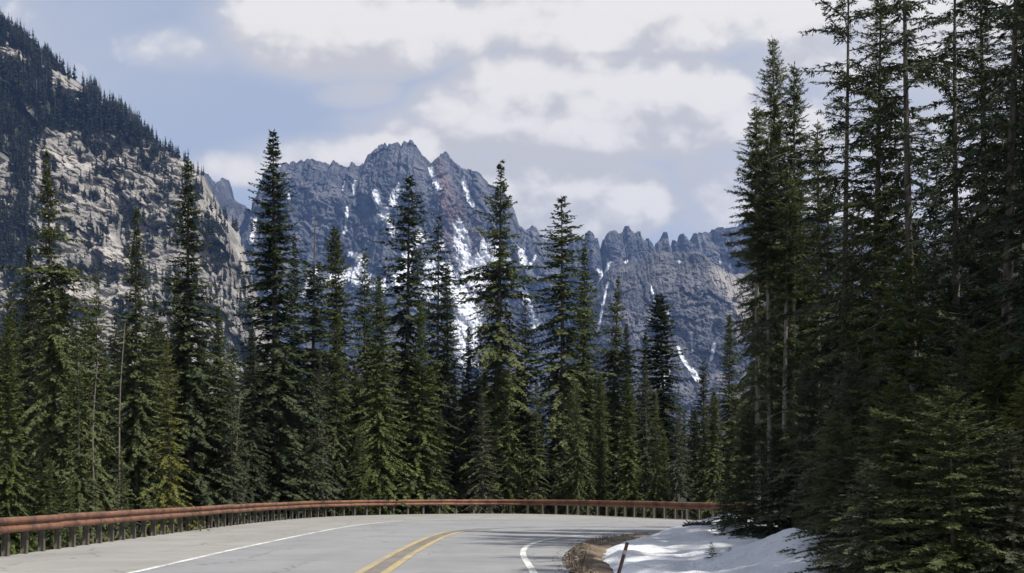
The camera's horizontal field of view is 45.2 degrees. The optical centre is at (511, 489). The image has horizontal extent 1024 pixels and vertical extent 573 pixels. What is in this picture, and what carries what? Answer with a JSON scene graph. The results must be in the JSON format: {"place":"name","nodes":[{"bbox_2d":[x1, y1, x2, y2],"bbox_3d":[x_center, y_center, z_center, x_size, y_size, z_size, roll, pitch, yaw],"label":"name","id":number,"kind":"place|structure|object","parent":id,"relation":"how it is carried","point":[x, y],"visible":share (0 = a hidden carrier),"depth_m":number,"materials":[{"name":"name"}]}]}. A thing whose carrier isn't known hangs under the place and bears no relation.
{"place":"outdoors","nodes":[
{"label":"outdoors","id":0,"kind":"place"},
{"bbox_2d":[0,31,271,425],"bbox_3d":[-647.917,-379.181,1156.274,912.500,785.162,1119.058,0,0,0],"label":"hill","id":1,"kind":"structure","parent":0,"point":[68,163],"depth_m":1143.25,"materials":[{"name":"stone"}]},
{"bbox_2d":[0,13,255,383],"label":"wood","id":2,"kind":"object","parent":1,"relation":"on","point":[138,129],"visible":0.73,"depth_m":1161.96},
{"bbox_2d":[0,514,698,572],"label":"shoulder","id":3,"kind":"object","parent":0,"point":[127,555],"visible":0.84,"depth_m":32.05},
{"bbox_2d":[137,519,691,572],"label":"road","id":4,"kind":"structure","parent":0,"point":[488,548],"depth_m":29.24,"materials":[{"name":"grey asphalt"}]},
{"bbox_2d":[364,529,478,572],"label":"strip","id":5,"kind":"object","parent":4,"relation":"on","point":[385,564],"visible":0.98,"depth_m":26.46,"materials":[{"name":"yellow paint"}]},
{"bbox_2d":[0,0,1022,247],"label":"sky","id":6,"kind":"structure","parent":0,"point":[633,112],"materials":[{"name":"white"}]},
{"bbox_2d":[204,140,1020,426],"bbox_3d":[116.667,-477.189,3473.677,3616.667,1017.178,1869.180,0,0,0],"label":"mountain","id":7,"kind":"structure","parent":0,"point":[352,202],"depth_m":3247.30,"materials":[{"name":"grey stone"}]},
{"bbox_2d":[480,238,1017,469],"bbox_3d":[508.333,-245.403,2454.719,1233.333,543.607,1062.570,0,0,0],"label":"mountain spur","id":8,"kind":"structure","parent":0,"point":[698,288],"depth_m":2345.08,"materials":[{"name":"grey stone"}]},
{"bbox_3d":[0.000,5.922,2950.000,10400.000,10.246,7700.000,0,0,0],"label":"ground","id":9,"kind":"structure","parent":0,"visible":0},
{"bbox_2d":[0,291,23,499],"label":"spruce tree","id":10,"kind":"object","parent":9,"relation":"on","point":[13,329],"visible":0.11,"depth_m":55.26,"materials":[{"name":"green plant"}]},
{"bbox_2d":[0,314,40,556],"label":"spruce tree","id":11,"kind":"object","parent":9,"relation":"on","point":[9,478],"visible":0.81,"depth_m":39.91,"materials":[{"name":"green plant"}]},
{"bbox_2d":[0,244,50,547],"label":"spruce tree","id":12,"kind":"object","parent":9,"relation":"on","point":[29,370],"visible":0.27,"depth_m":51.82,"materials":[{"name":"green plant"}]},
{"bbox_2d":[29,373,53,544],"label":"spruce tree","id":13,"kind":"object","parent":9,"relation":"on","point":[40,425],"visible":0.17,"depth_m":49.17,"materials":[{"name":"green plant"}]},
{"bbox_2d":[29,460,67,552],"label":"spruce tree","id":14,"kind":"object","parent":9,"relation":"on","point":[50,531],"visible":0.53,"depth_m":35.98,"materials":[{"name":"green plant"}]},
{"bbox_2d":[0,145,117,552],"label":"spruce tree","id":15,"kind":"object","parent":9,"relation":"on","point":[51,411],"visible":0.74,"depth_m":44.52,"materials":[{"name":"green plant"}]},
{"bbox_2d":[58,342,102,545],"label":"spruce tree","id":16,"kind":"object","parent":9,"relation":"on","point":[79,469],"visible":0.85,"depth_m":42.92,"materials":[{"name":"green plant"}]},
{"bbox_2d":[70,269,137,540],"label":"spruce tree","id":17,"kind":"object","parent":9,"relation":"on","point":[103,479],"visible":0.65,"depth_m":46.98,"materials":[{"name":"green plant"}]},
{"bbox_2d":[95,315,126,482],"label":"spruce tree","id":18,"kind":"object","parent":9,"relation":"on","point":[110,349],"visible":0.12,"depth_m":71.76,"materials":[{"name":"green plant"}]},
{"bbox_2d":[92,367,131,538],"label":"spruce tree","id":19,"kind":"object","parent":9,"relation":"on","point":[110,428],"visible":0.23,"depth_m":55.99,"materials":[{"name":"green plant"}]},
{"bbox_2d":[102,447,140,541],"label":"spruce tree","id":20,"kind":"object","parent":9,"relation":"on","point":[121,470],"visible":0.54,"depth_m":39.98,"materials":[{"name":"green plant"}]},
{"bbox_2d":[92,205,189,539],"bbox_3d":[-15.988,-4.517,51.912,4.139,15.177,3.881,0,0,10],"label":"spruce tree","id":21,"kind":"object","parent":9,"relation":"on","point":[134,455],"visible":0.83,"depth_m":51.95,"materials":[{"name":"green plant"}]},
{"bbox_2d":[138,293,171,529],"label":"spruce tree","id":22,"kind":"object","parent":9,"relation":"on","point":[152,387],"visible":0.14,"depth_m":59.94,"materials":[{"name":"green plant"}]},
{"bbox_2d":[137,336,209,533],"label":"spruce tree","id":23,"kind":"object","parent":9,"relation":"on","point":[167,494],"visible":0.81,"depth_m":41.40,"materials":[{"name":"green plant"}]},
{"bbox_2d":[145,270,240,531],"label":"spruce tree","id":24,"kind":"object","parent":9,"relation":"on","point":[174,336],"visible":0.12,"depth_m":57.87,"materials":[{"name":"green plant"}]},
{"bbox_2d":[132,158,263,531],"bbox_3d":[-14.547,-5.942,54.761,6.017,17.858,5.641,0,0,16],"label":"spruce tree","id":25,"kind":"object","parent":9,"relation":"on","point":[195,435],"visible":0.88,"depth_m":54.78,"materials":[{"name":"green plant"}]},
{"bbox_2d":[184,306,248,526],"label":"spruce tree","id":26,"kind":"object","parent":9,"relation":"on","point":[218,394],"visible":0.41,"depth_m":55.82,"materials":[{"name":"green plant"}]},
{"bbox_2d":[205,364,264,527],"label":"spruce tree","id":27,"kind":"object","parent":9,"relation":"on","point":[231,499],"visible":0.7,"depth_m":54.90,"materials":[{"name":"green plant"}]},
{"bbox_2d":[228,328,280,521],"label":"spruce tree","id":28,"kind":"object","parent":9,"relation":"on","point":[251,463],"visible":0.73,"depth_m":61.91,"materials":[{"name":"green plant"}]},
{"bbox_2d":[222,129,341,524],"bbox_3d":[-12.266,-7.899,64.290,6.796,21.747,6.654,0,0,-7],"label":"spruce tree","id":29,"kind":"object","parent":9,"relation":"on","point":[275,384],"visible":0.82,"depth_m":63.63,"materials":[{"name":"green plant"}]},
{"bbox_2d":[261,242,318,508],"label":"spruce tree","id":30,"kind":"object","parent":9,"relation":"on","point":[298,342],"visible":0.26,"depth_m":69.84,"materials":[{"name":"green plant"}]},
{"bbox_2d":[286,218,357,515],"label":"spruce tree","id":31,"kind":"object","parent":9,"relation":"on","point":[314,336],"visible":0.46,"depth_m":69.70,"materials":[{"name":"green plant"}]},
{"bbox_2d":[297,349,347,517],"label":"spruce tree","id":32,"kind":"object","parent":9,"relation":"on","point":[319,451],"visible":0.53,"depth_m":66.00,"materials":[{"name":"green plant"}]},
{"bbox_2d":[315,226,360,515],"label":"spruce tree","id":33,"kind":"object","parent":9,"relation":"on","point":[339,271],"visible":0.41,"depth_m":73.78,"materials":[{"name":"green plant"}]},
{"bbox_2d":[308,314,369,516],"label":"spruce tree","id":34,"kind":"object","parent":9,"relation":"on","point":[337,456],"visible":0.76,"depth_m":69.85,"materials":[{"name":"green plant"}]},
{"bbox_2d":[340,426,380,515],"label":"spruce tree","id":35,"kind":"object","parent":9,"relation":"on","point":[361,492],"visible":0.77,"depth_m":68.00,"materials":[{"name":"green plant"}]},
{"bbox_2d":[329,248,410,513],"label":"spruce tree","id":36,"kind":"object","parent":9,"relation":"on","point":[365,309],"visible":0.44,"depth_m":73.86,"materials":[{"name":"green plant"}]},
{"bbox_2d":[0,499,752,555],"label":"guard rail","id":37,"kind":"object","parent":9,"relation":"on","point":[25,525],"visible":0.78,"depth_m":45.72,"materials":[{"name":"metal"}]},
{"bbox_2d":[339,275,420,515],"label":"spruce tree","id":38,"kind":"object","parent":9,"relation":"on","point":[381,489],"visible":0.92,"depth_m":69.83,"materials":[{"name":"green plant"}]},
{"bbox_2d":[348,172,479,513],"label":"spruce tree","id":39,"kind":"object","parent":9,"relation":"on","point":[399,320],"visible":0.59,"depth_m":75.78,"materials":[{"name":"green plant"}]},
{"bbox_2d":[389,216,461,496],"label":"spruce tree","id":40,"kind":"object","parent":9,"relation":"on","point":[438,316],"visible":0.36,"depth_m":79.87,"materials":[{"name":"green plant"}]},
{"bbox_2d":[387,302,466,513],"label":"spruce tree","id":41,"kind":"object","parent":9,"relation":"on","point":[418,454],"visible":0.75,"depth_m":73.81,"materials":[{"name":"green plant"}]},
{"bbox_2d":[421,410,455,513],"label":"spruce tree","id":42,"kind":"object","parent":9,"relation":"on","point":[440,478],"visible":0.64,"depth_m":73.99,"materials":[{"name":"green plant"}]},
{"bbox_2d":[431,262,464,498],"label":"spruce tree","id":43,"kind":"object","parent":9,"relation":"on","point":[445,335],"visible":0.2,"depth_m":81.75,"materials":[{"name":"green plant"}]},
{"bbox_2d":[452,392,475,513],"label":"spruce tree","id":44,"kind":"object","parent":9,"relation":"on","point":[462,440],"visible":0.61,"depth_m":77.50,"materials":[{"name":"green plant"}]},
{"bbox_2d":[444,327,490,513],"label":"spruce tree","id":45,"kind":"object","parent":9,"relation":"on","point":[468,391],"visible":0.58,"depth_m":77.75,"materials":[{"name":"green plant"}]},
{"bbox_2d":[457,384,507,513],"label":"spruce tree","id":46,"kind":"object","parent":9,"relation":"on","point":[482,472],"visible":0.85,"depth_m":73.93,"materials":[{"name":"green plant"}]},
{"bbox_2d":[442,159,559,513],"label":"spruce tree","id":47,"kind":"object","parent":9,"relation":"on","point":[499,352],"visible":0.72,"depth_m":77.02,"materials":[{"name":"green plant"}]},
{"bbox_2d":[486,359,532,513],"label":"spruce tree","id":48,"kind":"object","parent":9,"relation":"on","point":[509,488],"visible":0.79,"depth_m":74.86,"materials":[{"name":"green plant"}]},
{"bbox_2d":[504,297,545,494],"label":"spruce tree","id":49,"kind":"object","parent":9,"relation":"on","point":[525,310],"visible":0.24,"depth_m":79.86,"materials":[{"name":"green plant"}]},
{"bbox_2d":[516,384,559,513],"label":"spruce tree","id":50,"kind":"object","parent":9,"relation":"on","point":[535,492],"visible":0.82,"depth_m":73.98,"materials":[{"name":"green plant"}]},
{"bbox_2d":[493,195,635,513],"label":"spruce tree","id":51,"kind":"object","parent":9,"relation":"on","point":[561,379],"visible":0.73,"depth_m":77.67,"materials":[{"name":"green plant"}]},
{"bbox_2d":[545,373,595,514],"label":"spruce tree","id":52,"kind":"object","parent":9,"relation":"on","point":[573,399],"visible":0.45,"depth_m":74.02,"materials":[{"name":"green plant"}]},
{"bbox_2d":[560,380,596,514],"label":"spruce tree","id":53,"kind":"object","parent":9,"relation":"on","point":[579,458],"visible":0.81,"depth_m":71.18,"materials":[{"name":"green plant"}]},
{"bbox_2d":[550,243,615,515],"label":"spruce tree","id":54,"kind":"object","parent":9,"relation":"on","point":[582,287],"visible":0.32,"depth_m":81.90,"materials":[{"name":"green plant"}]},
{"bbox_2d":[581,424,600,514],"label":"spruce tree","id":55,"kind":"object","parent":9,"relation":"on","point":[592,470],"visible":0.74,"depth_m":71.71,"materials":[{"name":"green plant"}]},
{"bbox_2d":[588,376,612,515],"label":"spruce tree","id":56,"kind":"object","parent":9,"relation":"on","point":[600,489],"visible":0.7,"depth_m":72.65,"materials":[{"name":"green plant"}]},
{"bbox_2d":[562,533,651,572],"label":"gravel verge","id":57,"kind":"structure","parent":9,"relation":"on","point":[598,562],"depth_m":25.47,"materials":[{"name":"brown gravel"}]},
{"bbox_2d":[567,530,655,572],"bbox_3d":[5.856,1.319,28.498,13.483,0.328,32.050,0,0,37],"label":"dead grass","id":58,"kind":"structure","parent":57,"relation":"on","point":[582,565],"depth_m":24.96,"materials":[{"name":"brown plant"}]},
{"bbox_2d":[583,276,646,516],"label":"spruce tree","id":59,"kind":"object","parent":9,"relation":"on","point":[612,356],"visible":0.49,"depth_m":82.02,"materials":[{"name":"green plant"}]},
{"bbox_2d":[614,376,644,516],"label":"spruce tree","id":60,"kind":"object","parent":9,"relation":"on","point":[629,463],"visible":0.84,"depth_m":71.10,"materials":[{"name":"green plant"}]},
{"bbox_2d":[607,323,651,514],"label":"spruce tree","id":61,"kind":"object","parent":9,"relation":"on","point":[629,357],"visible":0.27,"depth_m":79.94,"materials":[{"name":"green plant"}]},
{"bbox_2d":[624,362,672,517],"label":"spruce tree","id":62,"kind":"object","parent":9,"relation":"on","point":[649,438],"visible":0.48,"depth_m":73.25,"materials":[{"name":"green plant"}]},
{"bbox_2d":[630,393,679,518],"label":"spruce tree","id":63,"kind":"object","parent":9,"relation":"on","point":[657,478],"visible":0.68,"depth_m":68.86,"materials":[{"name":"green plant"}]},
{"bbox_2d":[632,294,699,515],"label":"spruce tree","id":64,"kind":"object","parent":9,"relation":"on","point":[666,404],"visible":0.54,"depth_m":79.95,"materials":[{"name":"green plant"}]},
{"bbox_2d":[661,388,697,519],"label":"spruce tree","id":65,"kind":"object","parent":9,"relation":"on","point":[679,479],"visible":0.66,"depth_m":67.91,"materials":[{"name":"green plant"}]},
{"bbox_2d":[683,359,720,519],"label":"spruce tree","id":66,"kind":"object","parent":9,"relation":"on","point":[702,391],"visible":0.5,"depth_m":77.81,"materials":[{"name":"green plant"}]},
{"bbox_2d":[687,402,721,519],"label":"spruce tree","id":67,"kind":"object","parent":9,"relation":"on","point":[704,448],"visible":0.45,"depth_m":70.96,"materials":[{"name":"green plant"}]},
{"bbox_2d":[696,391,725,518],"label":"spruce tree","id":68,"kind":"object","parent":9,"relation":"on","point":[712,476],"visible":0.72,"depth_m":69.37,"materials":[{"name":"green plant"}]},
{"bbox_2d":[692,314,751,516],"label":"spruce tree","id":69,"kind":"object","parent":9,"relation":"on","point":[725,419],"visible":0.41,"depth_m":71.78,"materials":[{"name":"green plant"}]},
{"bbox_2d":[698,471,747,531],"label":"spruce tree","id":70,"kind":"object","parent":9,"relation":"on","point":[723,498],"visible":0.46,"depth_m":32.96,"materials":[{"name":"green plant"}]},
{"bbox_2d":[707,409,785,536],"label":"spruce tree","id":71,"kind":"object","parent":9,"relation":"on","point":[746,446],"visible":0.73,"depth_m":30.95,"materials":[{"name":"green plant"}]},
{"bbox_2d":[720,192,773,511],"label":"spruce tree","id":72,"kind":"object","parent":9,"relation":"on","point":[737,392],"visible":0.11,"depth_m":38.19,"materials":[{"name":"green plant"}]},
{"bbox_2d":[602,511,898,572],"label":"snow","id":73,"kind":"structure","parent":9,"relation":"on","point":[678,549],"depth_m":21.13,"materials":[{"name":"white snow"}]},
{"bbox_2d":[719,87,798,519],"bbox_3d":[6.559,-4.630,33.051,2.121,12.436,2.210,0,0,-1],"label":"spruce tree","id":74,"kind":"object","parent":9,"relation":"on","point":[752,162],"visible":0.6,"depth_m":32.97,"materials":[{"name":"green plant"}]},
{"bbox_2d":[734,119,804,528],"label":"spruce tree","id":75,"kind":"object","parent":9,"relation":"on","point":[766,204],"visible":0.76,"depth_m":32.20,"materials":[{"name":"green plant"}]},
{"bbox_2d":[728,426,815,538],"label":"spruce tree","id":76,"kind":"object","parent":9,"relation":"on","point":[781,524],"visible":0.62,"depth_m":29.44,"materials":[{"name":"green plant"}]},
{"bbox_2d":[726,39,824,510],"bbox_3d":[7.854,-5.743,36.183,2.690,15.187,2.623,0,0,-34],"label":"spruce tree","id":77,"kind":"object","parent":9,"relation":"on","point":[775,106],"visible":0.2,"depth_m":35.91,"materials":[{"name":"green plant"}]},
{"bbox_2d":[739,152,823,516],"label":"spruce tree","id":78,"kind":"object","parent":9,"relation":"on","point":[785,290],"visible":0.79,"depth_m":31.93,"materials":[{"name":"green plant"}]},
{"bbox_2d":[747,61,834,497],"bbox_3d":[8.188,-5.460,35.293,2.891,13.557,2.068,0,0,-7],"label":"spruce tree","id":79,"kind":"object","parent":9,"relation":"on","point":[795,96],"visible":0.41,"depth_m":34.98,"materials":[{"name":"green plant"}]},
{"bbox_2d":[746,351,852,537],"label":"spruce tree","id":80,"kind":"object","parent":9,"relation":"on","point":[807,423],"visible":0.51,"depth_m":28.90,"materials":[{"name":"green plant"}]},
{"bbox_2d":[779,118,851,502],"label":"spruce tree","id":81,"kind":"object","parent":9,"relation":"on","point":[821,143],"visible":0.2,"depth_m":37.36,"materials":[{"name":"green plant"}]},
{"bbox_2d":[779,175,870,510],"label":"spruce tree","id":82,"kind":"object","parent":9,"relation":"on","point":[827,265],"visible":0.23,"depth_m":33.44,"materials":[{"name":"green plant"}]},
{"bbox_2d":[766,410,888,554],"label":"spruce tree","id":83,"kind":"object","parent":9,"relation":"on","point":[841,431],"visible":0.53,"depth_m":18.59,"materials":[{"name":"green plant"}]},
{"bbox_2d":[720,0,951,458],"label":"spruce tree","id":84,"kind":"object","parent":9,"relation":"on","point":[845,125],"visible":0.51,"depth_m":29.99,"materials":[{"name":"green plant"}]},
{"bbox_2d":[788,442,894,572],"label":"spruce tree","id":85,"kind":"object","parent":9,"relation":"on","point":[846,470],"visible":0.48,"depth_m":17.47,"materials":[{"name":"green plant"}]},
{"bbox_2d":[787,351,917,531],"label":"spruce tree","id":86,"kind":"object","parent":9,"relation":"on","point":[852,404],"visible":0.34,"depth_m":21.44,"materials":[{"name":"green plant"}]},
{"bbox_2d":[812,459,921,572],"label":"spruce tree","id":87,"kind":"object","parent":9,"relation":"on","point":[869,546],"visible":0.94,"depth_m":15.14,"materials":[{"name":"green plant"}]},
{"bbox_2d":[828,412,913,554],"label":"spruce tree","id":88,"kind":"object","parent":9,"relation":"on","point":[878,422],"visible":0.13,"depth_m":18.45,"materials":[{"name":"green plant"}]},
{"bbox_2d":[805,372,944,572],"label":"spruce tree","id":89,"kind":"object","parent":9,"relation":"on","point":[887,449],"visible":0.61,"depth_m":16.48,"materials":[{"name":"green plant"}]},
{"bbox_2d":[781,0,984,499],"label":"spruce tree","id":90,"kind":"object","parent":9,"relation":"on","point":[877,176],"visible":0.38,"depth_m":27.93,"materials":[{"name":"green plant"}]},
{"bbox_2d":[784,0,1006,462],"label":"spruce tree","id":91,"kind":"object","parent":9,"relation":"on","point":[920,67],"visible":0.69,"depth_m":26.49,"materials":[{"name":"green plant"}]},
{"bbox_2d":[817,248,989,541],"bbox_3d":[6.886,-1.190,21.512,3.733,6.094,3.418,0,0,-41],"label":"spruce tree","id":92,"kind":"object","parent":9,"relation":"on","point":[899,323],"visible":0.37,"depth_m":21.44,"materials":[{"name":"green plant"}]},
{"bbox_2d":[852,155,978,477],"bbox_3d":[12.850,-4.133,36.845,4.429,12.072,4.549,0,0,-38],"label":"spruce tree","id":93,"kind":"object","parent":9,"relation":"on","point":[934,237],"visible":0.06,"depth_m":36.98,"materials":[{"name":"green plant"}]},
{"bbox_2d":[865,392,969,570],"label":"spruce tree","id":94,"kind":"object","parent":9,"relation":"on","point":[917,486],"visible":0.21,"depth_m":16.94,"materials":[{"name":"green plant"}]},
{"bbox_2d":[831,385,1023,572],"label":"spruce tree","id":95,"kind":"object","parent":9,"relation":"on","point":[942,559],"visible":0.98,"depth_m":14.70,"materials":[{"name":"green plant"}]},
{"bbox_2d":[896,446,979,572],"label":"spruce tree","id":96,"kind":"object","parent":9,"relation":"on","point":[944,536],"visible":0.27,"depth_m":15.77,"materials":[{"name":"green plant"}]},
{"bbox_2d":[859,0,1022,425],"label":"spruce tree","id":97,"kind":"object","parent":9,"relation":"on","point":[981,39],"visible":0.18,"depth_m":32.93,"materials":[{"name":"green plant"}]},
{"bbox_2d":[872,0,1021,450],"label":"spruce tree","id":98,"kind":"object","parent":9,"relation":"on","point":[974,264],"visible":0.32,"depth_m":28.46,"materials":[{"name":"green plant"}]},
{"bbox_2d":[884,0,1023,504],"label":"spruce tree","id":99,"kind":"object","parent":9,"relation":"on","point":[1012,171],"visible":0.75,"depth_m":20.51,"materials":[{"name":"green plant"}]},
{"bbox_2d":[908,327,1011,540],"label":"spruce tree","id":100,"kind":"object","parent":9,"relation":"on","point":[965,344],"visible":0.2,"depth_m":19.03,"materials":[{"name":"green plant"}]},
{"bbox_2d":[903,409,1023,572],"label":"spruce tree","id":101,"kind":"object","parent":9,"relation":"on","point":[984,442],"visible":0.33,"depth_m":15.95,"materials":[{"name":"green plant"}]},
{"bbox_2d":[923,327,1023,555],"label":"spruce tree","id":102,"kind":"object","parent":9,"relation":"on","point":[1002,376],"visible":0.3,"depth_m":17.93,"materials":[{"name":"green plant"}]},
{"bbox_2d":[932,0,1023,465],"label":"spruce tree","id":103,"kind":"object","parent":9,"relation":"on","point":[994,255],"visible":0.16,"depth_m":26.65,"materials":[{"name":"green plant"}]},
{"bbox_2d":[938,0,1023,530],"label":"spruce tree","id":104,"kind":"object","parent":9,"relation":"on","point":[1018,286],"visible":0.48,"depth_m":18.52,"materials":[{"name":"green plant"}]},
{"bbox_2d":[949,426,1023,572],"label":"spruce tree","id":105,"kind":"object","parent":9,"relation":"on","point":[1015,548],"visible":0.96,"depth_m":14.55,"materials":[{"name":"green plant"}]},
{"bbox_2d":[957,371,1023,572],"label":"spruce tree","id":106,"kind":"object","parent":9,"relation":"on","point":[1018,412],"visible":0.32,"depth_m":16.50,"materials":[{"name":"green plant"}]},
{"bbox_2d":[969,193,1023,515],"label":"spruce tree","id":107,"kind":"object","parent":9,"relation":"on","point":[984,207],"visible":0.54,"depth_m":17.34,"materials":[{"name":"green plant"}]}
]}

